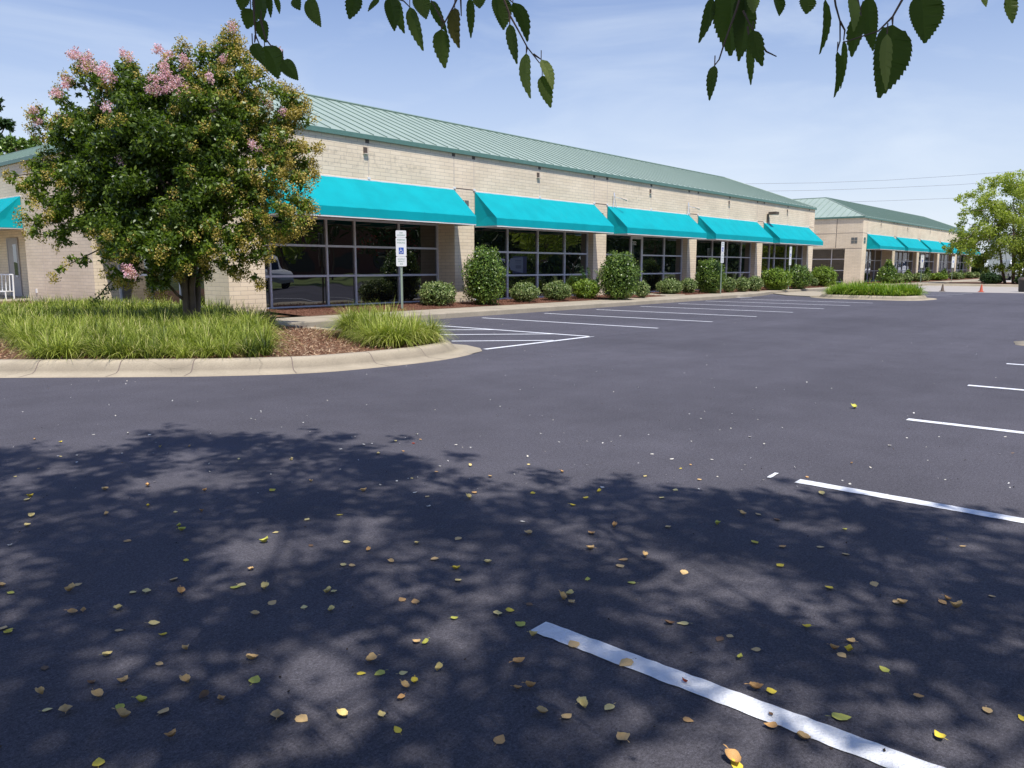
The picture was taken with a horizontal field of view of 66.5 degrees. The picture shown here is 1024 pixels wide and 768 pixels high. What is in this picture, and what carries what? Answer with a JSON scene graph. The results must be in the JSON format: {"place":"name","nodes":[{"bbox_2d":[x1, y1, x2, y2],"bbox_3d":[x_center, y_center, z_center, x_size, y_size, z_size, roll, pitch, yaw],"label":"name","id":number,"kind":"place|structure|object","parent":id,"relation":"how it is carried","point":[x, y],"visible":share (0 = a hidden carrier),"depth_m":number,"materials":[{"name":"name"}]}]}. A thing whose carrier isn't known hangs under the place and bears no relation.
{"place":"outdoors","nodes":[
{"label":"outdoors","id":0,"kind":"place"},
{"bbox_2d":[0,295,30,301],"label":"door pad","id":1,"kind":"object","parent":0,"point":[9,298],"depth_m":28.88,"materials":[{"name":"concrete"}]},
{"bbox_2d":[0,274,14,299],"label":"bench","id":2,"kind":"object","parent":1,"relation":"on","point":[13,291],"visible":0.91,"depth_m":28.27,"materials":[{"name":"white wood"}]},
{"bbox_2d":[0,301,436,358],"bbox_3d":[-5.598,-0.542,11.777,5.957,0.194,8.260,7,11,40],"label":"mulch","id":3,"kind":"object","parent":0,"point":[302,340],"visible":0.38,"depth_m":12.15,"materials":[{"name":"wood"}]},
{"bbox_2d":[0,292,287,327],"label":"grass","id":4,"kind":"structure","parent":3,"relation":"on","point":[14,308],"depth_m":17.11,"materials":[{"name":"plant"}]},
{"bbox_2d":[0,305,301,359],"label":"grass","id":5,"kind":"structure","parent":3,"relation":"on","point":[117,337],"depth_m":11.29,"materials":[{"name":"plant"}]},
{"bbox_2d":[1,18,325,318],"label":"crape myrtle","id":6,"kind":"object","parent":3,"relation":"on","point":[179,162],"visible":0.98,"depth_m":14.37,"materials":[{"name":"green plant"}]},
{"bbox_2d":[216,297,457,348],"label":"grass","id":7,"kind":"structure","parent":3,"relation":"on","point":[393,329],"depth_m":12.79,"materials":[{"name":"plant"}]},
{"bbox_2d":[268,294,660,315],"bbox_3d":[-0.329,-2.846,26.843,2.620,0.080,17.800,7,11,40],"label":"mulch bed","id":8,"kind":"object","parent":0,"point":[426,307],"visible":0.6,"depth_m":23.24,"materials":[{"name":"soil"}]},
{"bbox_2d":[396,230,406,308],"bbox_3d":[-3.151,-3.219,22.278,0.305,2.280,0.053,-4,9,-24],"label":"parking sign","id":9,"kind":"object","parent":8,"relation":"on","point":[401,261],"visible":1,"depth_m":22.19,"materials":[{"name":"white metal"}]},
{"bbox_2d":[417,279,456,305],"bbox_3d":[-2.317,-2.792,24.085,1.300,0.864,1.294,1,9,6],"label":"shrub","id":10,"kind":"object","parent":8,"relation":"on","point":[437,292],"visible":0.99,"depth_m":23.70,"materials":[{"name":"green plant"}]},
{"bbox_2d":[459,245,507,304],"bbox_3d":[-0.846,-3.462,24.785,1.514,2.014,1.508,7,11,40],"label":"shrub","id":11,"kind":"object","parent":8,"relation":"on","point":[483,279],"visible":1,"depth_m":24.47,"materials":[{"name":"green plant"}]},
{"bbox_2d":[508,282,540,301],"bbox_3d":[0.425,-3.128,26.664,1.123,0.777,1.127,7,11,40],"label":"shrub","id":12,"kind":"object","parent":8,"relation":"on","point":[523,292],"visible":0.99,"depth_m":26.42,"materials":[{"name":"green plant"}]},
{"bbox_2d":[542,280,571,300],"bbox_3d":[1.626,-3.346,28.023,1.124,0.790,1.142,-2,9,-16],"label":"shrub","id":13,"kind":"object","parent":8,"relation":"on","point":[554,290],"visible":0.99,"depth_m":27.70,"materials":[{"name":"green plant"}]},
{"bbox_2d":[571,278,601,298],"bbox_3d":[2.797,-3.583,29.393,1.181,0.899,1.115,1,9,6],"label":"shrub","id":14,"kind":"object","parent":8,"relation":"on","point":[586,288],"visible":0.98,"depth_m":29.10,"materials":[{"name":"green plant"}]},
{"bbox_2d":[570,266,602,289],"bbox_3d":[2.911,-3.919,30.057,1.231,1.270,1.918,7,11,40],"label":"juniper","id":15,"kind":"object","parent":8,"relation":"on","point":[583,273],"visible":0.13,"depth_m":29.92,"materials":[{"name":"plant"}]},
{"bbox_2d":[0,291,1023,767],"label":"parking lot","id":16,"kind":"structure","parent":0,"point":[226,443],"depth_m":3.91,"materials":[{"name":"asphalt"}]},
{"bbox_2d":[58,704,71,712],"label":"fallen leaf","id":17,"kind":"object","parent":16,"relation":"on","point":[65,708],"visible":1,"depth_m":2.46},
{"bbox_2d":[91,688,103,696],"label":"fallen leaf","id":18,"kind":"object","parent":16,"relation":"on","point":[98,692],"visible":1,"depth_m":2.55,"materials":[{"name":"plant"}]},
{"bbox_2d":[92,757,104,766],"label":"fallen leaf","id":19,"kind":"object","parent":16,"relation":"on","point":[98,761],"visible":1,"depth_m":2.20,"materials":[{"name":"plant"}]},
{"bbox_2d":[113,707,130,717],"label":"fallen leaf","id":20,"kind":"object","parent":16,"relation":"on","point":[123,712],"visible":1,"depth_m":2.43,"materials":[{"name":"plant"}]},
{"bbox_2d":[179,674,189,682],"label":"fallen leaf","id":21,"kind":"object","parent":16,"relation":"on","point":[185,678],"visible":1,"depth_m":2.63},
{"bbox_2d":[199,690,208,697],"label":"fallen leaf","id":22,"kind":"object","parent":16,"relation":"on","point":[203,693],"visible":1,"depth_m":2.55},
{"bbox_2d":[0,323,472,377],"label":"curb","id":23,"kind":"structure","parent":16,"relation":"on","point":[60,368],"depth_m":10.30,"materials":[{"name":"concrete"}]},
{"bbox_2d":[248,675,259,682],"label":"fallen leaf","id":24,"kind":"object","parent":16,"relation":"on","point":[255,679],"visible":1,"depth_m":2.64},
{"bbox_2d":[271,709,283,718],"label":"fallen leaf","id":25,"kind":"object","parent":16,"relation":"on","point":[276,713],"visible":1,"depth_m":2.43,"materials":[{"name":"plant"}]},
{"bbox_2d":[295,714,307,721],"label":"fallen leaf","id":26,"kind":"object","parent":16,"relation":"on","point":[301,718],"visible":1,"depth_m":2.42,"materials":[{"name":"plant"}]},
{"bbox_2d":[337,708,347,716],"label":"fallen leaf","id":27,"kind":"object","parent":16,"relation":"on","point":[343,712],"visible":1,"depth_m":2.44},
{"bbox_2d":[366,652,379,660],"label":"fallen leaf","id":28,"kind":"object","parent":16,"relation":"on","point":[371,656],"visible":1,"depth_m":2.78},
{"bbox_2d":[453,344,481,353],"bbox_3d":[-0.801,-0.616,13.313,0.465,0.001,1.773,-3,9,-22],"label":"gutter apron","id":29,"kind":"object","parent":16,"relation":"on","point":[472,349],"visible":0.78,"depth_m":13.21,"materials":[{"name":"concrete"}]},
{"bbox_2d":[493,735,504,743],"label":"fallen leaf","id":30,"kind":"object","parent":16,"relation":"on","point":[499,739],"visible":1,"depth_m":2.31,"materials":[{"name":"plant"}]},
{"bbox_2d":[0,328,1019,761],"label":"debris","id":31,"kind":"object","parent":16,"relation":"on","point":[608,618],"visible":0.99,"depth_m":4.25,"materials":[{"name":"plant"}]},
{"bbox_2d":[13,339,1010,494],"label":"leaf litter","id":32,"kind":"object","parent":16,"relation":"on","point":[602,442],"visible":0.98,"depth_m":6.38,"materials":[{"name":"plant"}]},
{"bbox_2d":[440,325,591,336],"bbox_3d":[-0.505,-1.216,17.328,5.500,0.001,0.108,7,11,40],"label":"parking line","id":33,"kind":"object","parent":16,"relation":"on","point":[522,331],"visible":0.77,"depth_m":16.73,"materials":[{"name":"paint"}]},
{"bbox_2d":[490,340,553,340],"bbox_3d":[-0.170,-0.811,14.623,1.916,0.001,0.108,-1,9,-5],"label":"parking line","id":34,"kind":"object","parent":16,"relation":"on","point":[521,340],"visible":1,"depth_m":14.66,"materials":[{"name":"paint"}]},
{"bbox_2d":[486,336,593,348],"bbox_3d":[0.574,-0.771,14.391,0.108,0.001,3.230,7,11,39],"label":"parking line","id":35,"kind":"object","parent":16,"relation":"on","point":[537,342],"visible":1,"depth_m":14.23,"materials":[{"name":"paint"}]},
{"bbox_2d":[492,318,650,327],"bbox_3d":[1.254,-1.529,19.419,5.380,0.001,0.108,7,11,40],"label":"parking line","id":36,"kind":"object","parent":16,"relation":"on","point":[577,323],"visible":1,"depth_m":19.09,"materials":[{"name":"paint"}]},
{"bbox_2d":[579,698,587,707],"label":"fallen leaf","id":37,"kind":"object","parent":16,"relation":"on","point":[583,702],"visible":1,"depth_m":2.49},
{"bbox_2d":[616,732,629,741],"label":"fallen leaf","id":38,"kind":"object","parent":16,"relation":"on","point":[622,736],"visible":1,"depth_m":2.32,"materials":[{"name":"plant"}]},
{"bbox_2d":[723,744,740,762],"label":"fallen leaf","id":39,"kind":"object","parent":16,"relation":"on","point":[733,754],"visible":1,"depth_m":2.23,"materials":[{"name":"plant"}]},
{"bbox_2d":[731,758,742,767],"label":"fallen leaf","id":40,"kind":"object","parent":16,"relation":"on","point":[736,765],"visible":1,"depth_m":2.20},
{"bbox_2d":[531,622,944,767],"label":"parking line","id":41,"kind":"object","parent":16,"relation":"on","point":[842,740],"visible":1,"depth_m":2.50,"materials":[{"name":"paint"}]},
{"bbox_2d":[568,640,579,647],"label":"fallen leaf","id":42,"kind":"object","parent":41,"relation":"on","point":[571,643],"visible":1,"depth_m":2.89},
{"bbox_2d":[619,658,633,665],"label":"fallen leaf","id":43,"kind":"object","parent":41,"relation":"on","point":[626,662],"visible":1,"depth_m":2.76,"materials":[{"name":"plant"}]},
{"bbox_2d":[745,681,762,688],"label":"fallen leaf","id":44,"kind":"object","parent":16,"relation":"on","point":[754,685],"visible":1,"depth_m":2.59,"materials":[{"name":"plant"}]},
{"bbox_2d":[797,730,810,738],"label":"fallen leaf","id":45,"kind":"object","parent":16,"relation":"on","point":[802,734],"visible":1,"depth_m":2.32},
{"bbox_2d":[825,712,850,719],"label":"fallen leaf","id":46,"kind":"object","parent":16,"relation":"on","point":[839,716],"visible":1,"depth_m":2.44,"materials":[{"name":"plant"}]},
{"bbox_2d":[811,294,935,300],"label":"curb","id":47,"kind":"structure","parent":16,"relation":"on","point":[892,298],"depth_m":33.38,"materials":[{"name":"concrete"}]},
{"bbox_2d":[795,479,1023,522],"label":"parking line","id":48,"kind":"object","parent":16,"relation":"on","point":[937,505],"visible":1,"depth_m":4.66,"materials":[{"name":"paint"}]},
{"bbox_2d":[934,730,947,739],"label":"fallen leaf","id":49,"kind":"object","parent":16,"relation":"on","point":[940,735],"visible":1,"depth_m":2.33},
{"bbox_2d":[950,600,962,607],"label":"fallen leaf","id":50,"kind":"object","parent":16,"relation":"on","point":[957,604],"visible":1,"depth_m":3.21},
{"bbox_2d":[907,418,1023,433],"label":"parking line","id":51,"kind":"object","parent":16,"relation":"on","point":[996,429],"visible":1,"depth_m":6.88,"materials":[{"name":"paint"}]},
{"bbox_2d":[967,385,1023,390],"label":"parking line","id":52,"kind":"object","parent":16,"relation":"on","point":[996,387],"visible":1,"depth_m":9.08,"materials":[{"name":"paint"}]},
{"bbox_2d":[0,0,1023,265],"label":"sky","id":53,"kind":"structure","parent":0,"point":[630,75],"materials":[{"name":"blue"}]},
{"bbox_2d":[276,284,894,326],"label":"walkway","id":54,"kind":"structure","parent":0,"point":[311,321],"depth_m":24.57,"materials":[{"name":"concrete"}]},
{"bbox_2d":[594,250,644,299],"bbox_3d":[4.018,-4.068,29.186,1.750,1.905,1.759,7,11,40],"label":"shrub","id":55,"kind":"object","parent":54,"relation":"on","point":[617,275],"visible":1,"depth_m":28.79,"materials":[{"name":"green plant"}]},
{"bbox_2d":[636,280,650,297],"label":"shrub","id":56,"kind":"object","parent":54,"relation":"on","point":[643,291],"visible":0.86,"depth_m":30.64,"materials":[{"name":"green plant"}]},
{"bbox_2d":[720,242,723,293],"bbox_3d":[9.558,-5.264,35.602,0.053,2.390,0.305,7,11,40],"label":"parking sign","id":57,"kind":"object","parent":54,"relation":"on","point":[722,252],"visible":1,"depth_m":35.55,"materials":[{"name":"white metal"}]},
{"bbox_2d":[277,276,1006,317],"bbox_3d":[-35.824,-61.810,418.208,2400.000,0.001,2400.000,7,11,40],"label":"ground","id":58,"kind":"structure","parent":0,"point":[428,309],"depth_m":21.78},
{"bbox_2d":[0,96,16,153],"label":"pine tree","id":59,"kind":"object","parent":58,"relation":"on","point":[6,124],"visible":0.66,"depth_m":84.75,"materials":[{"name":"green plant"}]},
{"bbox_2d":[0,132,42,155],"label":"oak tree","id":60,"kind":"object","parent":58,"relation":"on","point":[11,143],"visible":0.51,"depth_m":77.21,"materials":[{"name":"green plant"}]},
{"bbox_2d":[0,87,822,315],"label":"office building","id":61,"kind":"structure","parent":58,"relation":"on","point":[448,197],"depth_m":26.66,"materials":[{"name":"brick"}]},
{"bbox_2d":[6,238,22,295],"bbox_3d":[-19.771,-4.638,31.009,1.220,2.280,0.086,7,11,40],"label":"door","id":62,"kind":"structure","parent":61,"relation":"in","point":[12,244],"depth_m":30.96,"materials":[{"name":"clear glass"}]},
{"bbox_2d":[117,218,204,307],"bbox_3d":[-9.911,-3.546,22.753,6.950,2.542,0.085,7,11,40],"label":"window","id":63,"kind":"structure","parent":61,"relation":"in","point":[124,294],"depth_m":23.97,"materials":[{"name":"glass"}]},
{"bbox_2d":[264,215,438,308],"bbox_3d":[-4.718,-3.614,23.263,0.085,2.542,7.000,7,11,40],"label":"window","id":64,"kind":"structure","parent":61,"relation":"in","point":[342,261],"depth_m":23.14,"materials":[{"name":"glass"}]},
{"bbox_2d":[474,225,587,299],"bbox_3d":[0.778,-4.455,28.939,0.085,2.530,7.000,7,11,40],"label":"window","id":65,"kind":"structure","parent":61,"relation":"in","point":[538,257],"depth_m":29.08,"materials":[{"name":"glass"}]},
{"bbox_2d":[632,237,641,291],"bbox_3d":[5.480,-5.145,34.416,0.135,2.555,0.872,7,11,40],"label":"door","id":66,"kind":"structure","parent":61,"relation":"in","point":[636,242],"depth_m":34.48,"materials":[{"name":"glass"}]},
{"bbox_2d":[606,234,682,291],"bbox_3d":[5.892,-5.351,34.933,0.085,2.530,7.000,7,11,40],"label":"window","id":67,"kind":"structure","parent":61,"relation":"in","point":[661,256],"depth_m":35.71,"materials":[{"name":"glass"}]},
{"bbox_2d":[695,240,751,289],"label":"window","id":68,"kind":"structure","parent":61,"relation":"in","point":[737,254],"depth_m":41.60,"materials":[{"name":"glass"}]},
{"bbox_2d":[761,243,802,285],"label":"window","id":69,"kind":"structure","parent":61,"relation":"in","point":[776,255],"depth_m":46.81,"materials":[{"name":"glass"}]},
{"bbox_2d":[236,0,1018,107],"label":"birch tree","id":70,"kind":"object","parent":58,"relation":"on","point":[734,23],"visible":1,"depth_m":1.08,"materials":[{"name":"green plant"}]},
{"bbox_2d":[794,197,979,283],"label":"office building","id":71,"kind":"structure","parent":58,"relation":"on","point":[862,241],"depth_m":62.00,"materials":[{"name":"brick"}]},
{"bbox_2d":[812,249,844,281],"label":"window","id":72,"kind":"structure","parent":71,"relation":"in","point":[834,258],"depth_m":59.92,"materials":[{"name":"glass"}]},
{"bbox_2d":[864,249,881,281],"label":"window","id":73,"kind":"structure","parent":71,"relation":"in","point":[873,259],"depth_m":62.70,"materials":[{"name":"glass"}]},
{"bbox_2d":[894,251,913,273],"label":"window","id":74,"kind":"structure","parent":71,"relation":"in","point":[903,261],"depth_m":67.89,"materials":[{"name":"glass"}]},
{"bbox_2d":[918,252,934,272],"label":"window","id":75,"kind":"structure","parent":71,"relation":"in","point":[928,257],"depth_m":74.10,"materials":[{"name":"glass"}]},
{"bbox_2d":[938,254,951,273],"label":"window","id":76,"kind":"structure","parent":71,"relation":"in","point":[945,261],"depth_m":79.96,"materials":[{"name":"glass"}]},
{"bbox_2d":[955,255,967,272],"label":"window","id":77,"kind":"structure","parent":71,"relation":"in","point":[959,262],"depth_m":85.77,"materials":[{"name":"glass"}]},
{"bbox_2d":[988,233,1022,273],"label":"warehouse","id":78,"kind":"structure","parent":58,"relation":"on","point":[1007,256],"depth_m":127.56,"materials":[{"name":"grey metal"}]},
{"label":"utility pole","id":79,"kind":"object","parent":58,"relation":"on","visible":0},
{"bbox_2d":[756,170,1023,183],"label":"power line","id":80,"kind":"object","parent":79,"relation":"attached to","point":[880,180],"visible":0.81,"depth_m":119.99,"materials":[{"name":"grey"}]},
{"bbox_2d":[792,179,1020,190],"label":"power line","id":81,"kind":"object","parent":79,"relation":"attached to","point":[873,188],"visible":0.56,"depth_m":119.99,"materials":[{"name":"grey"}]},
{"bbox_2d":[648,293,684,295],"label":"entrance path","id":82,"kind":"structure","parent":0,"point":[666,294],"depth_m":33.74,"materials":[{"name":"concrete"}]},
{"bbox_2d":[651,285,834,294],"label":"mulch bed","id":83,"kind":"object","parent":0,"point":[728,292],"visible":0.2,"depth_m":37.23,"materials":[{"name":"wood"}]},
{"bbox_2d":[656,278,683,293],"bbox_3d":[6.937,-4.319,34.409,1.229,0.867,1.229,-4,10,-26],"label":"shrub","id":84,"kind":"object","parent":83,"relation":"on","point":[668,286],"visible":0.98,"depth_m":34.11,"materials":[{"name":"green plant"}]},
{"bbox_2d":[680,277,697,292],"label":"shrub","id":85,"kind":"object","parent":83,"relation":"on","point":[689,285],"visible":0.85,"depth_m":35.41,"materials":[{"name":"green plant"}]},
{"bbox_2d":[693,257,726,292],"bbox_3d":[9.220,-5.032,36.345,1.522,1.726,1.497,7,11,40],"label":"shrub","id":86,"kind":"object","parent":83,"relation":"on","point":[708,272],"visible":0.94,"depth_m":36.00,"materials":[{"name":"green plant"}]},
{"bbox_2d":[722,277,736,291],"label":"shrub","id":87,"kind":"object","parent":83,"relation":"on","point":[730,285],"visible":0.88,"depth_m":37.36,"materials":[{"name":"green plant"}]},
{"bbox_2d":[736,276,750,291],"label":"shrub","id":88,"kind":"object","parent":83,"relation":"on","point":[743,284],"visible":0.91,"depth_m":38.23,"materials":[{"name":"green plant"}]},
{"bbox_2d":[748,275,763,290],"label":"shrub","id":89,"kind":"object","parent":83,"relation":"on","point":[756,283],"visible":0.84,"depth_m":39.12,"materials":[{"name":"green plant"}]},
{"bbox_2d":[760,267,792,289],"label":"shrub","id":90,"kind":"object","parent":83,"relation":"on","point":[777,278],"visible":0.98,"depth_m":40.94,"materials":[{"name":"green plant"}]},
{"bbox_2d":[790,264,812,288],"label":"shrub","id":91,"kind":"object","parent":83,"relation":"on","point":[801,278],"visible":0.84,"depth_m":42.86,"materials":[{"name":"green plant"}]},
{"bbox_2d":[812,266,838,285],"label":"shrub","id":92,"kind":"object","parent":83,"relation":"on","point":[825,275],"visible":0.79,"depth_m":48.22,"materials":[{"name":"green plant"}]},
{"bbox_2d":[773,291,826,296],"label":"curb ramp","id":93,"kind":"structure","parent":0,"point":[809,293],"depth_m":39.37,"materials":[{"name":"concrete"}]},
{"bbox_2d":[867,277,979,283],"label":"mulch bed","id":94,"kind":"object","parent":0,"point":[948,279],"visible":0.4,"depth_m":69.86,"materials":[{"name":"wood"}]},
{"bbox_2d":[874,259,899,283],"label":"shrub","id":95,"kind":"object","parent":94,"relation":"on","point":[887,272],"visible":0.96,"depth_m":57.47,"materials":[{"name":"green plant"}]},
{"bbox_2d":[901,273,913,282],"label":"shrub","id":96,"kind":"object","parent":94,"relation":"on","point":[909,276],"visible":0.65,"depth_m":61.50,"materials":[{"name":"green plant"}]},
{"bbox_2d":[911,272,927,282],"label":"shrub","id":97,"kind":"object","parent":94,"relation":"on","point":[916,277],"visible":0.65,"depth_m":64.89,"materials":[{"name":"green plant"}]},
{"bbox_2d":[931,272,947,279],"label":"shrub","id":98,"kind":"object","parent":94,"relation":"on","point":[938,276],"visible":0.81,"depth_m":70.22,"materials":[{"name":"green plant"}]},
{"bbox_2d":[948,271,963,279],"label":"shrub","id":99,"kind":"object","parent":94,"relation":"on","point":[957,275],"visible":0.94,"depth_m":76.11,"materials":[{"name":"green plant"}]},
{"bbox_2d":[964,271,974,278],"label":"shrub","id":100,"kind":"object","parent":94,"relation":"on","point":[968,274],"visible":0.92,"depth_m":82.01,"materials":[{"name":"green plant"}]},
{"bbox_2d":[971,253,984,274],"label":"shrub","id":101,"kind":"object","parent":94,"relation":"on","point":[973,269],"visible":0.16,"depth_m":89.22,"materials":[{"name":"green plant"}]},
{"bbox_2d":[834,284,1023,292],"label":"driveway","id":102,"kind":"structure","parent":0,"point":[973,289],"depth_m":48.67,"materials":[{"name":"concrete"}]},
{"bbox_2d":[1018,277,1023,291],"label":"trash can","id":103,"kind":"object","parent":102,"relation":"on","point":[1020,284],"visible":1,"depth_m":43.97,"materials":[{"name":"grey metal"}]},
{"bbox_2d":[899,278,1006,285],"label":"walkway","id":104,"kind":"structure","parent":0,"point":[967,280],"depth_m":66.62,"materials":[{"name":"concrete"}]},
{"bbox_2d":[944,282,1017,284],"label":"planting bed","id":105,"kind":"object","parent":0,"point":[973,283],"visible":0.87,"depth_m":59.53,"materials":[{"name":"soil"}]},
{"bbox_2d":[941,169,1023,283],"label":"birch tree","id":106,"kind":"object","parent":105,"relation":"on","point":[1002,213],"visible":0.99,"depth_m":57.74,"materials":[{"name":"green plant"}]},
{"bbox_2d":[978,272,1001,283],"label":"shrub","id":107,"kind":"object","parent":105,"relation":"on","point":[990,278],"visible":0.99,"depth_m":56.47,"materials":[{"name":"green plant"}]},
{"label":"planting bed","id":108,"kind":"structure","parent":0,"visible":0},
{"bbox_2d":[818,278,928,295],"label":"grass","id":109,"kind":"structure","parent":108,"relation":"on","point":[873,289],"depth_m":34.01,"materials":[{"name":"plant"}]},
{"label":"far lot","id":110,"kind":"structure","parent":0,"visible":0},
{"bbox_2d":[926,282,1017,286],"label":"curb","id":111,"kind":"structure","parent":110,"relation":"on","point":[985,285],"depth_m":56.87,"materials":[{"name":"concrete"}]},
{"bbox_2d":[999,259,1022,279],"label":"parked van","id":112,"kind":"object","parent":110,"relation":"on","point":[1008,274],"visible":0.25,"depth_m":83.58,"materials":[{"name":"white paint"}]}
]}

